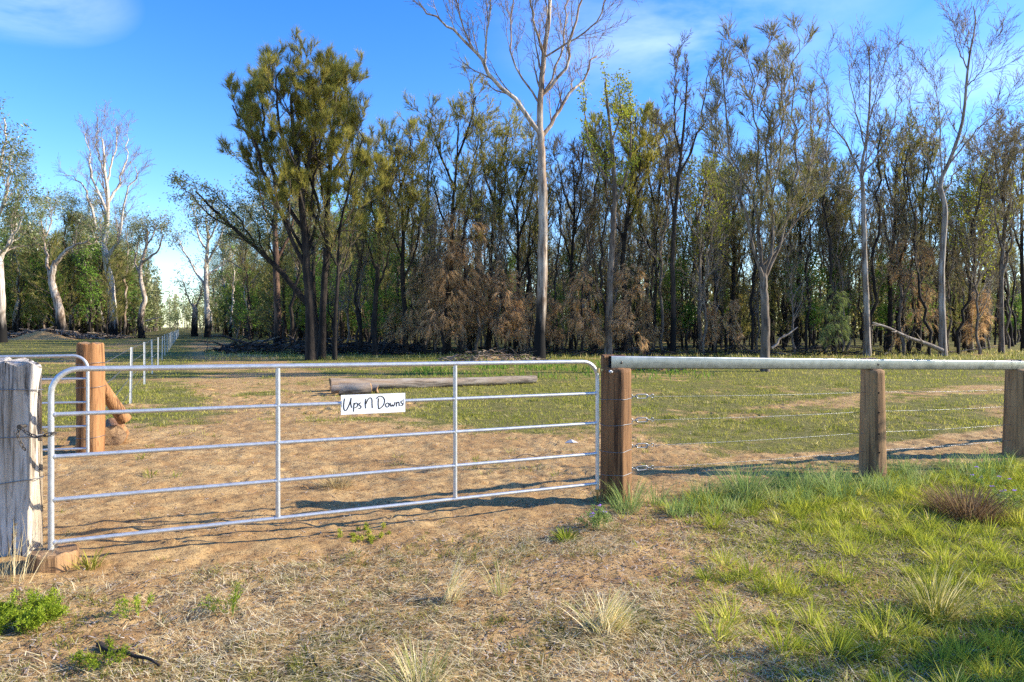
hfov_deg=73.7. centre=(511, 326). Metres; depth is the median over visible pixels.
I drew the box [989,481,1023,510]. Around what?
flowering weed
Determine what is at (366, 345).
debris
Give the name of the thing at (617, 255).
thin sapling
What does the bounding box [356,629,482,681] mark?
grass tussock
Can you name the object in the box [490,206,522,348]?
thin sapling
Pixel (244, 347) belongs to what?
debris
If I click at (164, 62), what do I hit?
sky
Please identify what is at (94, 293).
young sheoak
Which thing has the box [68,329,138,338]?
debris
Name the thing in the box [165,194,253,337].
gum tree
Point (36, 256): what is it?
young sheoak
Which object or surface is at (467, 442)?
dirt track
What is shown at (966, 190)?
green leaved tree
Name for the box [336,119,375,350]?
thin sapling
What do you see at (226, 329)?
gum tree
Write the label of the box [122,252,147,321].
young sheoak
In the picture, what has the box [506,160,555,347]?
sheoak tree
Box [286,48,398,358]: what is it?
sheoak tree
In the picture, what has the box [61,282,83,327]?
young sheoak
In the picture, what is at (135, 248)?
gum tree
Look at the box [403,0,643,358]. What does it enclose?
dead gum tree
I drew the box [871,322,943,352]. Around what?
fallen branch
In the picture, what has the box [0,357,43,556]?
gate post
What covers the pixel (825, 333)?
young sheoak
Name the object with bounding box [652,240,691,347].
young sheoak
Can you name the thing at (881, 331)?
thin sapling
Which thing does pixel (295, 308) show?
young sheoak
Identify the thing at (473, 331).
scorched sapling
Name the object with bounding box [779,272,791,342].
thin sapling
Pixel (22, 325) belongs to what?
gum tree
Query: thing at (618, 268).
thin sapling
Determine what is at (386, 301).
young sheoak
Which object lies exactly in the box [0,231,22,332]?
young sheoak
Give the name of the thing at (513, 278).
thin sapling
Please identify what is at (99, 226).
gum tree
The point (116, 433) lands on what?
rock
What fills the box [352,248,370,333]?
young sheoak
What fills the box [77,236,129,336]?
young sheoak
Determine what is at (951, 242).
sheoak tree
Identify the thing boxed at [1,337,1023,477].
short grass
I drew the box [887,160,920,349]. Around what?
thin sapling
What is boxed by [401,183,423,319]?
sheoak tree
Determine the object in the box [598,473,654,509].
grass tussock
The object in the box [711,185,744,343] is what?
sheoak tree
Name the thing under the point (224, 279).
gum tree
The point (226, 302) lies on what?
young sheoak
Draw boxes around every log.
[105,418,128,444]
[329,376,537,390]
[331,384,378,393]
[338,383,371,394]
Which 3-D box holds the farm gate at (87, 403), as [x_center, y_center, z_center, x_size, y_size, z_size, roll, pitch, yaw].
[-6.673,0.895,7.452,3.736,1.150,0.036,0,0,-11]
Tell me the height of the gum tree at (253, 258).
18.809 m
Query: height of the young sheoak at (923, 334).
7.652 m
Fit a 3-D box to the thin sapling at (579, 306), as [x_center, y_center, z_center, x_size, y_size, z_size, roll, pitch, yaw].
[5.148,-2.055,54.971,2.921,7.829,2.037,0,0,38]
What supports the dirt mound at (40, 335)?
on the ground at (188, 549)
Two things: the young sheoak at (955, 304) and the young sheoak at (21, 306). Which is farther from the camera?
the young sheoak at (21, 306)
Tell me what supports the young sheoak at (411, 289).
on the ground at (188, 549)
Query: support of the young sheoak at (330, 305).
on the ground at (188, 549)
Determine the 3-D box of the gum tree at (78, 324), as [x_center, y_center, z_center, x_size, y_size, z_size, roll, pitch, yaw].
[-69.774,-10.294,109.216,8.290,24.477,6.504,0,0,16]
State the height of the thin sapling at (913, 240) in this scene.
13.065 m
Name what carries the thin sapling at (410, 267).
on the ground at (188, 549)
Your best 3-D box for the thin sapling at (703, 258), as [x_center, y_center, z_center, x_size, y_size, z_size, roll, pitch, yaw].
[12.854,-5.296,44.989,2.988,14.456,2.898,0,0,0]
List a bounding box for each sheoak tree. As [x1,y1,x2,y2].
[216,23,354,360]
[222,210,256,338]
[227,214,263,340]
[256,222,272,336]
[263,181,296,342]
[278,163,318,342]
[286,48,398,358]
[289,104,337,329]
[290,155,324,274]
[306,182,369,359]
[316,188,342,338]
[340,125,428,354]
[365,108,440,354]
[382,195,413,339]
[401,55,511,353]
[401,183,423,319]
[405,216,418,341]
[411,174,441,341]
[432,219,446,342]
[441,175,477,345]
[449,94,535,351]
[461,150,498,349]
[466,187,506,346]
[485,119,562,349]
[503,173,534,346]
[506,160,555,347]
[506,230,523,323]
[522,161,569,346]
[527,197,555,282]
[537,237,555,289]
[556,197,581,311]
[560,127,622,349]
[582,91,672,351]
[584,139,613,343]
[598,155,634,322]
[615,113,696,351]
[625,160,653,346]
[627,208,657,332]
[635,192,658,343]
[641,199,666,343]
[667,229,692,328]
[685,212,712,347]
[686,210,701,339]
[687,241,697,340]
[689,107,744,350]
[700,151,781,349]
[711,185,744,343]
[719,163,746,342]
[724,209,756,337]
[737,181,759,334]
[744,152,791,349]
[747,209,770,287]
[763,139,806,346]
[768,135,837,348]
[788,143,867,351]
[805,206,828,340]
[809,138,858,342]
[824,168,871,347]
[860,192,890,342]
[863,98,941,351]
[875,236,887,340]
[883,108,954,350]
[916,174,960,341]
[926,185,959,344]
[931,178,961,327]
[949,137,998,349]
[955,130,1019,348]
[974,192,1007,344]
[982,105,1023,351]
[988,179,1019,346]
[1008,232,1020,339]
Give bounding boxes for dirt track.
[168,330,599,470]
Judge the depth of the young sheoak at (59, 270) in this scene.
107.64 m
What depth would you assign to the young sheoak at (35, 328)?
107.91 m
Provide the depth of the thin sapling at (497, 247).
40.44 m
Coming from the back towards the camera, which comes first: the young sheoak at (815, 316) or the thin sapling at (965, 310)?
the young sheoak at (815, 316)
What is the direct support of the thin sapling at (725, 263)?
on the ground at (188, 549)
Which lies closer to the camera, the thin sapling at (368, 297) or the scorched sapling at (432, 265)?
the scorched sapling at (432, 265)
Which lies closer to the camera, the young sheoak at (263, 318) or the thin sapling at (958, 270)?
the thin sapling at (958, 270)
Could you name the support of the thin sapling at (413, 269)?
on the ground at (188, 549)
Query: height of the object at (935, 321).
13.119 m
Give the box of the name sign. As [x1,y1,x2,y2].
[341,393,404,414]
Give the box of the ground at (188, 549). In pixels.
[0,327,1023,681]
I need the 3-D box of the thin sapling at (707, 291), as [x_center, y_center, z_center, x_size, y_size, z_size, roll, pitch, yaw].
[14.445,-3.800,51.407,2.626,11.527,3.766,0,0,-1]
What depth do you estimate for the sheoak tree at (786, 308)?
52.95 m
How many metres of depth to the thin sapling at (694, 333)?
52.55 m
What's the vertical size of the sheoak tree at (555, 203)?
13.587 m
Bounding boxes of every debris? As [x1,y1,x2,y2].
[7,325,112,338]
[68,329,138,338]
[204,335,433,354]
[296,338,471,355]
[367,339,926,355]
[435,348,551,360]
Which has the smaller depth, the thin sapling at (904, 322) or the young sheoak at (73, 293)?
the thin sapling at (904, 322)
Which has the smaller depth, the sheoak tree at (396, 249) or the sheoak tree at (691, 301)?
the sheoak tree at (396, 249)
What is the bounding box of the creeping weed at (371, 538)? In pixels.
[337,522,390,543]
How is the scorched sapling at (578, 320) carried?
on the ground at (188, 549)
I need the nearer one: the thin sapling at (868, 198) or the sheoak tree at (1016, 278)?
the thin sapling at (868, 198)
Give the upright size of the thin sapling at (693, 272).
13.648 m
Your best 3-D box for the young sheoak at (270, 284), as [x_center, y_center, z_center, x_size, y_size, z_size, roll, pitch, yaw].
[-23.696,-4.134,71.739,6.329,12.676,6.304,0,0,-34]
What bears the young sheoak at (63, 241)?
on the ground at (188, 549)
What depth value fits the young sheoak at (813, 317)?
42.77 m
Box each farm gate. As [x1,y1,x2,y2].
[0,354,89,451]
[48,360,603,549]
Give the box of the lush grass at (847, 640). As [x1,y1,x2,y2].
[616,454,1023,681]
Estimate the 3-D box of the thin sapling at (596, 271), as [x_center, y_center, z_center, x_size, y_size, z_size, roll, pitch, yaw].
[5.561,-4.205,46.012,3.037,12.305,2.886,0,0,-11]
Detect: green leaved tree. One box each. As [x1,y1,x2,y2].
[659,147,738,352]
[938,144,1023,352]
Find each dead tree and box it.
[786,12,928,355]
[889,0,1023,355]
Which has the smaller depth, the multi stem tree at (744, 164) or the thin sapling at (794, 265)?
the multi stem tree at (744, 164)
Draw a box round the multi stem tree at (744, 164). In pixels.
[688,8,837,371]
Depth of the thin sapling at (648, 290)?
45.49 m
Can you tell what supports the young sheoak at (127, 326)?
on the ground at (188, 549)
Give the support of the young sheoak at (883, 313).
on the ground at (188, 549)
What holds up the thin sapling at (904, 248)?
on the ground at (188, 549)
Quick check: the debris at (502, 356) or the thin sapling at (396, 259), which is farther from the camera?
the thin sapling at (396, 259)
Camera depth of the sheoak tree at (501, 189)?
40.40 m
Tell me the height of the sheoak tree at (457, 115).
16.788 m
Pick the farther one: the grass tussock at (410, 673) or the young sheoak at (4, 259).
the young sheoak at (4, 259)
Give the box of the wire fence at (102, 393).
[75,329,178,452]
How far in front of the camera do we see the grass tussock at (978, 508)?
6.01 m
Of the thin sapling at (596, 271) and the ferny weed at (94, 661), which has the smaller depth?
the ferny weed at (94, 661)
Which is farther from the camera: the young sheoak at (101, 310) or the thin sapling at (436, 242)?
the young sheoak at (101, 310)
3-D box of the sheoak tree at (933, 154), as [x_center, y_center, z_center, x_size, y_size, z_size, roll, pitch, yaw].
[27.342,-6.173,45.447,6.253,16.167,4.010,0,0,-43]
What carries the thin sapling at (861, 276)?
on the ground at (188, 549)
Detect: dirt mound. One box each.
[8,331,78,339]
[461,356,517,360]
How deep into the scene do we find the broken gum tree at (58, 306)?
85.88 m
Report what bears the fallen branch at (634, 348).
on the ground at (188, 549)
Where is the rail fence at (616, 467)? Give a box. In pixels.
[600,354,1023,503]
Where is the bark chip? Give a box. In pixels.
[565,439,577,442]
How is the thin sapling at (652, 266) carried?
on the ground at (188, 549)
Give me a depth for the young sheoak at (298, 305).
60.84 m
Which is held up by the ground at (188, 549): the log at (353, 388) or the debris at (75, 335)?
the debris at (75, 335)
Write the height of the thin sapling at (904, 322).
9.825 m
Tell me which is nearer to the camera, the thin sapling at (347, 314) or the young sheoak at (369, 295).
the thin sapling at (347, 314)
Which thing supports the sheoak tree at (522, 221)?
on the ground at (188, 549)
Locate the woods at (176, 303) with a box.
[152,265,263,330]
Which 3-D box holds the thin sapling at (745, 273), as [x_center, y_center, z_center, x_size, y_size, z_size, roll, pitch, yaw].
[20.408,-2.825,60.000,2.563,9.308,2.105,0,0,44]
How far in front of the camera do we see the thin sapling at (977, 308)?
39.01 m
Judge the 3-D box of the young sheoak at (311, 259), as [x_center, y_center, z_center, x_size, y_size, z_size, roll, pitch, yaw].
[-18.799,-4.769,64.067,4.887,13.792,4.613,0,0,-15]
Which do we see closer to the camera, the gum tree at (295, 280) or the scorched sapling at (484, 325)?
the scorched sapling at (484, 325)
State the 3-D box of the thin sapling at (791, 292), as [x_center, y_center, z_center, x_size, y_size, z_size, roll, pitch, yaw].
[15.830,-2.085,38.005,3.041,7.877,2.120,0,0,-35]
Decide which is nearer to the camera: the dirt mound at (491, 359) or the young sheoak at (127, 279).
the dirt mound at (491, 359)
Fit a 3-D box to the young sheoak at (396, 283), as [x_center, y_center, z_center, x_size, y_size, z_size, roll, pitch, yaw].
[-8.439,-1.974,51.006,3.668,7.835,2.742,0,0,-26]
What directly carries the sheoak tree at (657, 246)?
on the ground at (188, 549)
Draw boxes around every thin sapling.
[313,202,343,330]
[328,212,352,342]
[329,220,364,348]
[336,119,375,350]
[338,188,377,352]
[338,194,375,311]
[355,197,376,330]
[360,223,372,340]
[366,238,399,339]
[382,198,408,338]
[391,210,426,343]
[403,148,430,346]
[405,228,422,308]
[406,106,459,349]
[408,201,431,344]
[409,220,439,310]
[413,181,436,291]
[413,187,454,353]
[421,195,451,346]
[422,197,451,337]
[430,216,447,346]
[443,182,475,350]
[449,162,498,352]
[461,207,505,347]
[467,197,507,345]
[480,200,517,352]
[481,189,514,342]
[484,202,512,353]
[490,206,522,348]
[504,242,527,341]
[508,202,525,299]
[511,217,536,347]
[511,234,535,347]
[521,171,567,290]
[522,171,552,346]
[532,246,562,299]
[535,164,577,351]
[547,221,574,347]
[547,242,577,345]
[548,171,583,347]
[548,187,583,346]
[548,242,563,344]
[556,180,601,344]
[564,186,605,347]
[564,260,591,345]
[575,177,614,344]
[579,118,625,334]
[582,192,607,348]
[585,157,643,350]
[601,197,629,342]
[602,217,636,347]
[606,188,643,339]
[613,197,646,348]
[617,207,643,311]
[624,105,696,352]
[630,173,654,345]
[632,160,671,348]
[635,162,670,352]
[644,204,671,314]
[657,184,686,334]
[667,171,696,346]
[670,210,697,342]
[675,199,733,353]
[676,159,708,347]
[685,139,725,349]
[689,169,737,351]
[693,194,737,349]
[693,204,721,346]
[707,197,727,347]
[708,243,737,348]
[717,159,747,348]
[719,164,739,345]
[720,153,748,325]
[721,193,744,346]
[734,124,777,351]
[734,229,782,349]
[736,195,751,344]
[736,247,753,333]
[739,219,762,345]
[739,227,768,341]
[751,225,780,306]
[754,169,794,343]
[764,232,786,344]
[766,176,809,350]
[774,218,816,353]
[778,188,817,346]
[778,233,805,313]
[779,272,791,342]
[782,204,819,343]
[785,137,820,352]
[801,104,860,354]
[802,205,817,343]
[802,215,817,340]
[810,196,834,343]
[819,184,862,350]
[822,231,861,349]
[825,240,862,341]
[827,152,881,350]
[840,105,899,352]
[845,184,888,349]
[847,248,862,344]
[850,178,894,339]
[850,191,875,342]
[855,230,881,345]
[867,177,939,353]
[870,183,889,345]
[874,131,922,351]
[876,207,907,318]
[879,211,899,346]
[882,133,941,354]
[882,221,913,333]
[882,222,909,332]
[884,180,905,345]
[885,200,916,351]
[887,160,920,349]
[906,216,929,344]
[917,198,972,350]
[922,151,957,286]
[922,214,939,301]
[924,235,938,337]
[927,184,965,341]
[933,199,974,346]
[936,204,965,347]
[938,211,981,329]
[945,138,1005,350]
[947,141,1012,353]
[947,192,977,346]
[953,218,1005,353]
[980,243,1000,339]
[981,225,995,345]
[982,240,1012,349]
[987,183,1020,348]
[987,221,1011,344]
[1005,192,1019,344]
[1007,237,1020,342]
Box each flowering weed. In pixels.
[574,504,613,529]
[966,465,1013,491]
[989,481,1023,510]
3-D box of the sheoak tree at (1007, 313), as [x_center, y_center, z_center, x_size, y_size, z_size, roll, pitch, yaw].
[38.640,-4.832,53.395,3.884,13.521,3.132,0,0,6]
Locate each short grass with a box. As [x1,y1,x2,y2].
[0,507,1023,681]
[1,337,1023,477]
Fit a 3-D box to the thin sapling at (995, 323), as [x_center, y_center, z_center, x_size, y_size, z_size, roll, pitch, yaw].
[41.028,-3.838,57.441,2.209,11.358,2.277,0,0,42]
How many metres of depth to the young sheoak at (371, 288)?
43.87 m
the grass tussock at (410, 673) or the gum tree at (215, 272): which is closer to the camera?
the grass tussock at (410, 673)
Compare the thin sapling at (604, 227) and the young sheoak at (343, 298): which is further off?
the young sheoak at (343, 298)
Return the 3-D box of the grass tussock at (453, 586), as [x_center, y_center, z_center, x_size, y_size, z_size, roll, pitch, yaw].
[-0.298,1.425,3.918,0.437,0.314,0.313,0,0,-35]
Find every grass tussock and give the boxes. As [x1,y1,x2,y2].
[0,512,76,584]
[59,547,110,569]
[308,464,363,490]
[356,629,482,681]
[423,548,498,605]
[476,555,526,596]
[547,526,583,542]
[554,582,656,639]
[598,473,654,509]
[703,461,792,502]
[876,555,1015,619]
[902,477,1023,524]
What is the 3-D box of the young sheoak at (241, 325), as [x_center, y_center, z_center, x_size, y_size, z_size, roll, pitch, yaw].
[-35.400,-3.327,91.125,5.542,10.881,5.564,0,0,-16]
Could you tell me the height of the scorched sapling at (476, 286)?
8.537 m
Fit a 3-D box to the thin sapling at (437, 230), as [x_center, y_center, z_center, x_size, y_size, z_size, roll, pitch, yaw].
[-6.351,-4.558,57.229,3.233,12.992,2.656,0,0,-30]
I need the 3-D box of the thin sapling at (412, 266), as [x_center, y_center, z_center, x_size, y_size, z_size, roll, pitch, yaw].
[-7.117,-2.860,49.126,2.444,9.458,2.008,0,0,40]
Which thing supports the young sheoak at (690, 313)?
on the ground at (188, 549)
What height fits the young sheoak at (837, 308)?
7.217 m
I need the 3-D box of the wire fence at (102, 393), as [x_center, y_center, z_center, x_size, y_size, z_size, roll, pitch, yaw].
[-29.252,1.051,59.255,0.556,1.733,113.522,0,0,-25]
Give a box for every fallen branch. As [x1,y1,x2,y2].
[96,641,160,666]
[196,334,235,346]
[202,332,264,348]
[253,333,279,343]
[305,649,323,675]
[513,443,561,458]
[586,341,637,354]
[616,343,666,351]
[638,347,690,355]
[771,324,797,348]
[796,346,829,350]
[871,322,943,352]
[949,341,996,352]
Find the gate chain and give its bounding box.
[16,426,57,450]
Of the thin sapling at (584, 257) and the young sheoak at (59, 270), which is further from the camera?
the young sheoak at (59, 270)
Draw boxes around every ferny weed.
[0,587,69,634]
[70,635,131,670]
[110,591,155,618]
[193,579,242,618]
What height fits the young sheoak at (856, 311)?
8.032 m
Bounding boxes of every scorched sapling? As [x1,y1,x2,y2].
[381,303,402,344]
[395,257,449,354]
[414,225,480,339]
[414,251,480,355]
[432,210,499,354]
[455,289,483,348]
[474,269,511,347]
[481,260,524,352]
[505,288,532,350]
[515,292,547,355]
[526,301,555,340]
[545,296,566,353]
[555,260,607,355]
[577,308,603,350]
[605,263,649,355]
[612,299,630,350]
[635,297,661,352]
[656,298,690,345]
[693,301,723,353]
[718,299,750,353]
[884,239,952,353]
[958,289,997,352]
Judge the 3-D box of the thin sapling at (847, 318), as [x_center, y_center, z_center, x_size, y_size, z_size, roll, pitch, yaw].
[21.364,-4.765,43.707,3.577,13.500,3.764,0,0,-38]
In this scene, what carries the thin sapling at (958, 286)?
on the ground at (188, 549)
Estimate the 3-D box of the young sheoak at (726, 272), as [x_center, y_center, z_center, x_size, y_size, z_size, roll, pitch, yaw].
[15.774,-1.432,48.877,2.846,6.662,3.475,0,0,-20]
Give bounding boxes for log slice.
[27,543,79,572]
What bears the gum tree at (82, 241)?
on the ground at (188, 549)
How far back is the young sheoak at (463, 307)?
45.31 m
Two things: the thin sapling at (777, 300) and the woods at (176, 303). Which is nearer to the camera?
the thin sapling at (777, 300)
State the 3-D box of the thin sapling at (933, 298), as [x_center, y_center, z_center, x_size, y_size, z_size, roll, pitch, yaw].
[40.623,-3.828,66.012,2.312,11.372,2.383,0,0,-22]
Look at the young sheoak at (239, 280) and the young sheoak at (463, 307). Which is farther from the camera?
the young sheoak at (239, 280)
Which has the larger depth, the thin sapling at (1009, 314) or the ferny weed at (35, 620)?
the thin sapling at (1009, 314)
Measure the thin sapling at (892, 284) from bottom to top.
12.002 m
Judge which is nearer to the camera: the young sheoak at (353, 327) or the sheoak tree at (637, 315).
the sheoak tree at (637, 315)
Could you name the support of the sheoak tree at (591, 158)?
on the ground at (188, 549)
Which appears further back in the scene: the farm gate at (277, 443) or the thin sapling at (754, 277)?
the thin sapling at (754, 277)
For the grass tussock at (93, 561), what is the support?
on the ground at (188, 549)
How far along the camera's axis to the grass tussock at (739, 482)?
6.42 m
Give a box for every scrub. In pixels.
[9,283,219,334]
[200,266,418,337]
[228,258,1021,341]
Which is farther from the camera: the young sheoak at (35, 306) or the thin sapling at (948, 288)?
the young sheoak at (35, 306)
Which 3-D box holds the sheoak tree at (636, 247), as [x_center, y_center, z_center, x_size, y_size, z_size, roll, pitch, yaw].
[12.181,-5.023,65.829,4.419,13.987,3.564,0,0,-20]
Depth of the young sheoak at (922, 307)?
50.06 m
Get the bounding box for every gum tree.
[0,91,51,342]
[0,147,48,332]
[0,218,24,283]
[8,225,35,335]
[20,192,48,328]
[20,211,67,327]
[25,186,122,336]
[28,239,58,328]
[28,242,42,329]
[33,192,58,272]
[49,188,88,332]
[49,189,89,332]
[51,98,154,337]
[53,219,75,329]
[56,182,112,333]
[70,184,122,332]
[82,189,114,327]
[91,226,115,332]
[110,203,147,335]
[113,209,142,334]
[120,221,149,332]
[121,202,179,337]
[135,246,162,301]
[159,167,318,348]
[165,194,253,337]
[169,265,222,336]
[194,258,222,331]
[199,251,220,326]
[203,195,268,338]
[211,215,240,334]
[212,223,246,336]
[212,244,240,333]
[220,141,321,346]
[247,251,263,289]
[251,192,280,335]
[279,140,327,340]
[279,203,322,339]
[336,139,392,340]
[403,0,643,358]
[575,60,643,353]
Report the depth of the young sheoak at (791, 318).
55.36 m
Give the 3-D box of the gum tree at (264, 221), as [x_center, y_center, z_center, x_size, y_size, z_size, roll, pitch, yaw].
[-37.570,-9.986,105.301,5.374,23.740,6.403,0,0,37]
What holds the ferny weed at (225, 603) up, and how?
on the ground at (188, 549)
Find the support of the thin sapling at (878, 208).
on the ground at (188, 549)
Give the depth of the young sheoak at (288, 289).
68.08 m
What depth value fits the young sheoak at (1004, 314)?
65.35 m
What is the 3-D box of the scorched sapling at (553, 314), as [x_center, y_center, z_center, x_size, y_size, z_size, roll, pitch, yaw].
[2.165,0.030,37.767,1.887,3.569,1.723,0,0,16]
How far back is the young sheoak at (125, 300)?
100.81 m
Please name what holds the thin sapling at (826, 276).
on the ground at (188, 549)
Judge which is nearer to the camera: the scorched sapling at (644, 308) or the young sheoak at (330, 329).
the scorched sapling at (644, 308)
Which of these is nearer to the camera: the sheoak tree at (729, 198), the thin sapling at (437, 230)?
the sheoak tree at (729, 198)
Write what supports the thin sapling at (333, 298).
on the ground at (188, 549)
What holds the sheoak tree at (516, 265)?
on the ground at (188, 549)
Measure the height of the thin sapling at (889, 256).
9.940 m
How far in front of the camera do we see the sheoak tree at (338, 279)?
32.43 m
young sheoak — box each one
[0,224,34,327]
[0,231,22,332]
[2,244,30,332]
[3,233,41,331]
[3,252,15,317]
[3,256,19,326]
[6,222,43,330]
[8,222,52,325]
[10,263,37,329]
[16,227,78,330]
[17,254,52,330]
[19,263,62,327]
[24,287,37,329]
[25,248,64,327]
[34,201,92,329]
[47,243,69,328]
[51,271,82,323]
[59,250,90,332]
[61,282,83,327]
[64,232,102,333]
[67,238,108,333]
[73,233,100,333]
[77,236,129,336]
[87,255,123,335]
[89,238,131,316]
[92,267,122,325]
[92,284,118,335]
[93,248,132,324]
[105,258,134,335]
[117,247,150,324]
[118,257,145,334]
[119,268,136,334]
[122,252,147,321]
[210,268,232,334]
[210,309,220,332]
[211,242,249,335]
[225,262,263,327]
[226,244,252,335]
[230,265,263,339]
[239,261,268,325]
[240,263,265,338]
[247,256,294,337]
[254,230,296,326]
[255,255,281,324]
[270,270,294,338]
[280,249,317,341]
[284,270,304,337]
[289,204,331,301]
[291,226,333,309]
[295,302,304,330]
[299,184,358,321]
[301,274,334,328]
[315,258,347,334]
[317,207,356,342]
[317,291,337,332]
[331,255,354,327]
[332,233,358,336]
[333,266,354,341]
[342,250,371,341]
[342,284,358,341]
[346,206,374,339]
[348,243,399,342]
[351,271,394,339]
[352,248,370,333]
[354,222,394,342]
[363,207,410,340]
[367,262,399,342]
[383,248,416,343]
[387,241,439,347]
[399,273,421,337]
[433,258,473,347]
[451,263,482,349]
[503,254,525,345]
[547,282,568,343]
[548,283,566,344]
[551,248,588,349]
[576,266,604,343]
[589,261,621,331]
[590,288,603,342]
[613,255,666,347]
[649,255,679,333]
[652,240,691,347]
[658,246,709,350]
[710,274,736,342]
[718,261,750,334]
[718,269,760,348]
[726,293,755,344]
[743,270,779,344]
[767,251,805,349]
[778,250,829,347]
[782,289,804,339]
[783,285,810,346]
[795,285,821,341]
[804,295,823,339]
[812,246,861,345]
[816,285,852,354]
[845,258,886,328]
[858,287,887,334]
[869,245,919,350]
[904,261,937,345]
[905,273,937,336]
[938,284,966,337]
[946,272,983,348]
[946,275,966,331]
[990,289,1016,340]
[1004,294,1021,337]
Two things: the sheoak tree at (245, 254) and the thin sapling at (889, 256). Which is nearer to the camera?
the thin sapling at (889, 256)
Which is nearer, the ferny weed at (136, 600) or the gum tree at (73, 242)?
the ferny weed at (136, 600)
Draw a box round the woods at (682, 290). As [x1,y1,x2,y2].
[230,231,1020,337]
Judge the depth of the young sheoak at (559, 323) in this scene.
48.72 m
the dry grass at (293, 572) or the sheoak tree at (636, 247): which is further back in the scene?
the sheoak tree at (636, 247)
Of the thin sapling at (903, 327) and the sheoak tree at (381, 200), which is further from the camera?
the thin sapling at (903, 327)
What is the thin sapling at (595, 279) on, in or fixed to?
on the ground at (188, 549)
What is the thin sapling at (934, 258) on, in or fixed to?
on the ground at (188, 549)
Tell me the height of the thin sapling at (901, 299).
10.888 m
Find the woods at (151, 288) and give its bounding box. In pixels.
[99,250,165,331]
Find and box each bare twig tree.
[534,119,607,348]
[967,108,1023,353]
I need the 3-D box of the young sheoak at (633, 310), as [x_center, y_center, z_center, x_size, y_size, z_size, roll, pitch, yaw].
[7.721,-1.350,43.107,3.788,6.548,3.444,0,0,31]
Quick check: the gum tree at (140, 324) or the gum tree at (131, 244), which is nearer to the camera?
the gum tree at (140, 324)
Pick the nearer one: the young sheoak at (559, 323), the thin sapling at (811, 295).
the young sheoak at (559, 323)
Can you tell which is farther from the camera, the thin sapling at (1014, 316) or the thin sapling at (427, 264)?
the thin sapling at (1014, 316)
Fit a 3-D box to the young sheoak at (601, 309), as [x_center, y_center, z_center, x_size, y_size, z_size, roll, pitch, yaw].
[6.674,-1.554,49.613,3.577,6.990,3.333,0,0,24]
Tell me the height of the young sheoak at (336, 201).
16.176 m
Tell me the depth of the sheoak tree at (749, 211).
55.80 m
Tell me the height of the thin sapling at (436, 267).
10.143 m
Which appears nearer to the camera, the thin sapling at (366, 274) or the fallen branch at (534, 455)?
the fallen branch at (534, 455)
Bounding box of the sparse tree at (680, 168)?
[649,28,722,355]
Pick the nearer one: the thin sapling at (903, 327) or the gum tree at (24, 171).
the thin sapling at (903, 327)
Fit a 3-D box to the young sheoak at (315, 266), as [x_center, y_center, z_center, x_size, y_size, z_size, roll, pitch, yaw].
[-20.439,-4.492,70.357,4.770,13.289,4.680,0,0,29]
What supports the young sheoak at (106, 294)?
on the ground at (188, 549)
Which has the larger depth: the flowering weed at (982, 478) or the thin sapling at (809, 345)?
the thin sapling at (809, 345)
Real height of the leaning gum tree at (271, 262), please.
10.376 m
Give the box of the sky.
[0,0,1023,326]
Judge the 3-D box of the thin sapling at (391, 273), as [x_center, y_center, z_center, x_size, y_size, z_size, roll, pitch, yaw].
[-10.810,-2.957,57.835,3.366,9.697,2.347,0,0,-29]
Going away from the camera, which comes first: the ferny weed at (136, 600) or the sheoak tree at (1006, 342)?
the ferny weed at (136, 600)
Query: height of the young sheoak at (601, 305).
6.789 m
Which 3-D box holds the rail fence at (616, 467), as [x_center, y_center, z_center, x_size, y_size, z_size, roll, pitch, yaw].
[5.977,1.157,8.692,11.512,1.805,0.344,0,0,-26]
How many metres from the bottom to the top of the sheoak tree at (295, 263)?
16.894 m
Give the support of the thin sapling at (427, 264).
on the ground at (188, 549)
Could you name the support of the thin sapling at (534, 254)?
on the ground at (188, 549)
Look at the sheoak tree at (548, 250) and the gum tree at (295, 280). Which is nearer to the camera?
the sheoak tree at (548, 250)
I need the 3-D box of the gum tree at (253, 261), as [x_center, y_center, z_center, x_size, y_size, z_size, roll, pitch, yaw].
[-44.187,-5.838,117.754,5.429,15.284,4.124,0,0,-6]
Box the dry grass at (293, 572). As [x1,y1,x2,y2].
[0,496,1023,681]
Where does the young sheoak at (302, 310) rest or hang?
on the ground at (188, 549)
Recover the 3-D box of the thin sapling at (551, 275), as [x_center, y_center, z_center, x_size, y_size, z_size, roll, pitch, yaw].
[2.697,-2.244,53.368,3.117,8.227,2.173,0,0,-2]
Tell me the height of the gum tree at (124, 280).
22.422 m
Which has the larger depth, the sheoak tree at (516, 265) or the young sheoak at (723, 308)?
the sheoak tree at (516, 265)
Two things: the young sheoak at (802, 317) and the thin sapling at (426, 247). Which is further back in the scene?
the young sheoak at (802, 317)
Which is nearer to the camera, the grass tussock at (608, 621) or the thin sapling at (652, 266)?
the grass tussock at (608, 621)
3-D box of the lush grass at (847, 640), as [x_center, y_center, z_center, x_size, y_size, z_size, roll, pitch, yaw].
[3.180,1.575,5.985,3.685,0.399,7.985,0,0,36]
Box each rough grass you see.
[204,346,1023,360]
[404,355,713,380]
[579,441,1023,518]
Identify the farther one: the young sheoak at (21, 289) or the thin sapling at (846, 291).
the young sheoak at (21, 289)
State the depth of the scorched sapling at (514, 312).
37.80 m
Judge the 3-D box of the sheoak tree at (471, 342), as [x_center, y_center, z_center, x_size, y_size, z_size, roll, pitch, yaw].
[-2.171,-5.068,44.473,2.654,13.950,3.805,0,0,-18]
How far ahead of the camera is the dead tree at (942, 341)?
36.90 m
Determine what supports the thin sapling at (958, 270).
on the ground at (188, 549)

